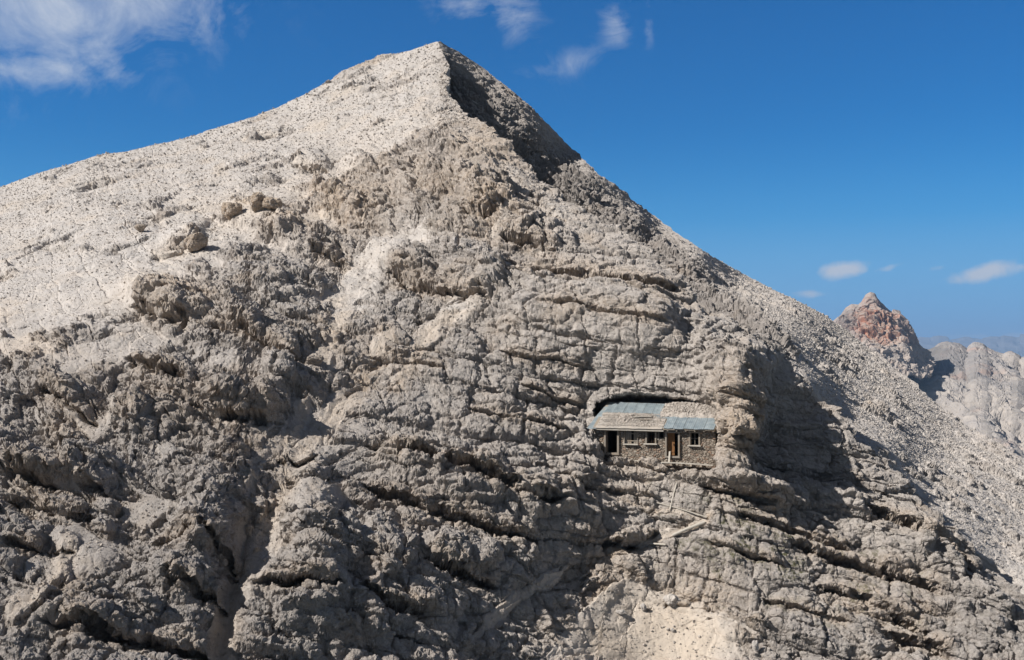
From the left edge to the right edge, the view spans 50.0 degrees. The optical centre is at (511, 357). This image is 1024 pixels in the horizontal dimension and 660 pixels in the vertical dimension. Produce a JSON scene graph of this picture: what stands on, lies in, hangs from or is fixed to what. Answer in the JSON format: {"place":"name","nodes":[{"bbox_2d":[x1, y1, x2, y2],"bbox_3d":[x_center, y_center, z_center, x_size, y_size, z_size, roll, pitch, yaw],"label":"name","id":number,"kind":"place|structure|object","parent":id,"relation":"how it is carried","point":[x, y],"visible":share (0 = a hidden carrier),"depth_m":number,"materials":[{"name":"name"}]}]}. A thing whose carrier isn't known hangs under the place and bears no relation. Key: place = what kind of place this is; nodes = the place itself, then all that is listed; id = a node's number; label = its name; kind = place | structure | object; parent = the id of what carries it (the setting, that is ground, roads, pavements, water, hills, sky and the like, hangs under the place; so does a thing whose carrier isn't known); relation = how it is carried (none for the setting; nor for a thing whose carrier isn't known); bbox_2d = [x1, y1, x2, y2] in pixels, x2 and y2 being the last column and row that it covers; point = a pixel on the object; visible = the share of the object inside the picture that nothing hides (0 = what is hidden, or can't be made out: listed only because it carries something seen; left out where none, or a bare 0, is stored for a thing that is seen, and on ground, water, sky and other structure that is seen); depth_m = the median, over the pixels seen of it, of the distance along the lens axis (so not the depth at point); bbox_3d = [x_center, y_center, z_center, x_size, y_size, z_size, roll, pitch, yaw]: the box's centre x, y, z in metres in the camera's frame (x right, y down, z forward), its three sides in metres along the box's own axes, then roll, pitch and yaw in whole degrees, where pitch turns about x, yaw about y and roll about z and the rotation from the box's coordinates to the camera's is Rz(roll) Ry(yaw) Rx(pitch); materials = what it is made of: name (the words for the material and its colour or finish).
{"place":"outdoors","nodes":[
{"label":"outdoors","id":0,"kind":"place"},
{"bbox_2d":[0,42,1023,659],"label":"mountain","id":1,"kind":"structure","parent":0,"point":[842,624],"depth_m":81.89,"materials":[{"name":"grey stone"}]},
{"bbox_2d":[134,224,145,231],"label":"boulder","id":2,"kind":"object","parent":1,"relation":"on","point":[140,227],"visible":1,"depth_m":119.12,"materials":[{"name":"beige stone"}]},
{"bbox_2d":[184,232,207,251],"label":"boulder","id":3,"kind":"object","parent":1,"relation":"on","point":[196,241],"visible":1,"depth_m":110.10,"materials":[{"name":"beige stone"}]},
{"bbox_2d":[0,42,440,424],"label":"scree stones","id":4,"kind":"object","parent":1,"relation":"on","point":[310,120],"visible":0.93,"depth_m":140.47,"materials":[{"name":"grey stone"}]},
{"bbox_2d":[221,202,242,220],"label":"boulder","id":5,"kind":"object","parent":1,"relation":"on","point":[229,210],"visible":0.98,"depth_m":117.64,"materials":[{"name":"beige stone"}]},
{"bbox_2d":[250,192,264,212],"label":"boulder","id":6,"kind":"object","parent":1,"relation":"on","point":[257,200],"visible":0.94,"depth_m":116.70,"materials":[{"name":"beige stone"}]},
{"bbox_2d":[262,197,282,209],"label":"boulder","id":7,"kind":"object","parent":1,"relation":"on","point":[274,203],"visible":0.94,"depth_m":116.16,"materials":[{"name":"beige stone"}]},
{"bbox_2d":[305,353,323,364],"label":"boulder","id":8,"kind":"object","parent":1,"relation":"on","point":[315,359],"visible":1,"depth_m":87.64,"materials":[{"name":"grey stone"}]},
{"bbox_2d":[0,42,1022,659],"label":"scree stones","id":9,"kind":"object","parent":1,"relation":"on","point":[448,98],"visible":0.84,"depth_m":85.13,"materials":[{"name":"grey stone"}]},
{"bbox_2d":[615,609,625,614],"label":"boulder","id":10,"kind":"object","parent":1,"relation":"on","point":[620,612],"visible":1,"depth_m":76.13,"materials":[{"name":"grey stone"}]},
{"bbox_2d":[640,603,646,610],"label":"boulder","id":11,"kind":"object","parent":1,"relation":"on","point":[643,606],"visible":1,"depth_m":76.76,"materials":[{"name":"grey stone"}]},
{"bbox_2d":[587,402,717,470],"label":"stone hut","id":12,"kind":"object","parent":1,"relation":"on","point":[688,440],"visible":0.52,"depth_m":85.51,"materials":[{"name":"stone"},{"name":"weathered wood"},{"name":"blue grey metal"}]},
{"bbox_2d":[616,413,633,422],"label":"rubble","id":13,"kind":"object","parent":12,"relation":"on","point":[624,417],"visible":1,"depth_m":86.89,"materials":[{"name":"grey stone"}]},
{"bbox_2d":[623,431,638,444],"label":"window","id":14,"kind":"structure","parent":12,"relation":"in","point":[626,433],"depth_m":86.21,"materials":[{"name":"grey wood"}]},
{"bbox_2d":[599,412,666,427],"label":"rubble","id":15,"kind":"object","parent":12,"relation":"on","point":[611,420],"visible":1,"depth_m":86.50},
{"bbox_2d":[643,431,657,444],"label":"window","id":16,"kind":"structure","parent":12,"relation":"in","point":[645,443],"depth_m":85.39,"materials":[{"name":"grey wood"}]},
{"bbox_2d":[668,433,674,454],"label":"door","id":17,"kind":"structure","parent":12,"relation":"in","point":[671,436],"depth_m":85.02,"materials":[{"name":"brown wood"}]},
{"bbox_2d":[658,401,716,417],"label":"rubble","id":18,"kind":"object","parent":12,"relation":"on","point":[682,409],"visible":0.89,"depth_m":86.11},
{"bbox_2d":[687,431,700,446],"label":"window","id":19,"kind":"structure","parent":12,"relation":"in","point":[689,432],"depth_m":84.11,"materials":[{"name":"grey wood"}]},
{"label":"beam","id":20,"kind":"object","parent":12,"relation":"attached to","visible":0},
{"bbox_2d":[660,462,713,465],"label":"plank","id":21,"kind":"object","parent":20,"relation":"on","point":[688,463],"visible":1,"depth_m":83.81,"materials":[{"name":"grey wood"}]},
{"bbox_2d":[649,543,666,545],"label":"log","id":22,"kind":"object","parent":1,"relation":"on","point":[663,544],"visible":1,"depth_m":80.82,"materials":[{"name":"brown wood"}]},
{"bbox_2d":[663,594,679,606],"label":"boulder","id":23,"kind":"object","parent":1,"relation":"on","point":[670,600],"visible":1,"depth_m":76.95,"materials":[{"name":"grey stone"}]},
{"bbox_2d":[669,482,676,510],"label":"pole","id":24,"kind":"object","parent":1,"relation":"on","point":[673,495],"visible":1,"depth_m":83.02,"materials":[{"name":"grey wood"}]},
{"bbox_2d":[656,502,706,517],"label":"plank","id":25,"kind":"object","parent":1,"relation":"on","point":[682,509],"visible":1,"depth_m":81.90,"materials":[{"name":"grey wood"}]},
{"bbox_2d":[672,521,705,536],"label":"log","id":26,"kind":"object","parent":1,"relation":"on","point":[687,528],"visible":1,"depth_m":80.97,"materials":[{"name":"brown wood"}]},
{"bbox_2d":[726,412,758,436],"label":"boulder","id":27,"kind":"object","parent":1,"relation":"on","point":[739,424],"visible":1,"depth_m":80.42,"materials":[{"name":"grey stone"}]},
{"bbox_2d":[752,640,758,651],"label":"boulder","id":28,"kind":"object","parent":1,"relation":"on","point":[755,646],"visible":1,"depth_m":72.76,"materials":[{"name":"grey stone"}]},
{"bbox_2d":[0,0,1023,338],"label":"sky","id":29,"kind":"structure","parent":0,"point":[831,154],"materials":[{"name":"blue"}]},
{"bbox_2d":[439,41,1023,594],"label":"mountain slope","id":30,"kind":"structure","parent":0,"point":[539,143],"depth_m":130.23,"materials":[{"name":"grey stone"}]},
{"bbox_2d":[674,231,1023,587],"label":"scree stones","id":31,"kind":"object","parent":30,"relation":"on","point":[829,320],"visible":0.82,"depth_m":116.92,"materials":[{"name":"grey stone"}]},
{"bbox_2d":[833,292,935,379],"bbox_3d":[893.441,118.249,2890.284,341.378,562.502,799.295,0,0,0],"label":"red peak","id":32,"kind":"structure","parent":0,"point":[872,321],"depth_m":2633.94,"materials":[{"name":"stone"}]},
{"bbox_2d":[908,341,1023,457],"bbox_3d":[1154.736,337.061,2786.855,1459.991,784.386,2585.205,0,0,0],"label":"hills","id":33,"kind":"structure","parent":0,"point":[978,386],"depth_m":2594.22,"materials":[{"name":"grey stone"}]},
{"bbox_2d":[918,334,1023,356],"bbox_3d":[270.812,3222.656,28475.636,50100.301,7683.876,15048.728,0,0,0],"label":"range","id":34,"kind":"structure","parent":0,"point":[1002,344],"depth_m":24775.45,"materials":[{"name":"blue stone"}]}
]}

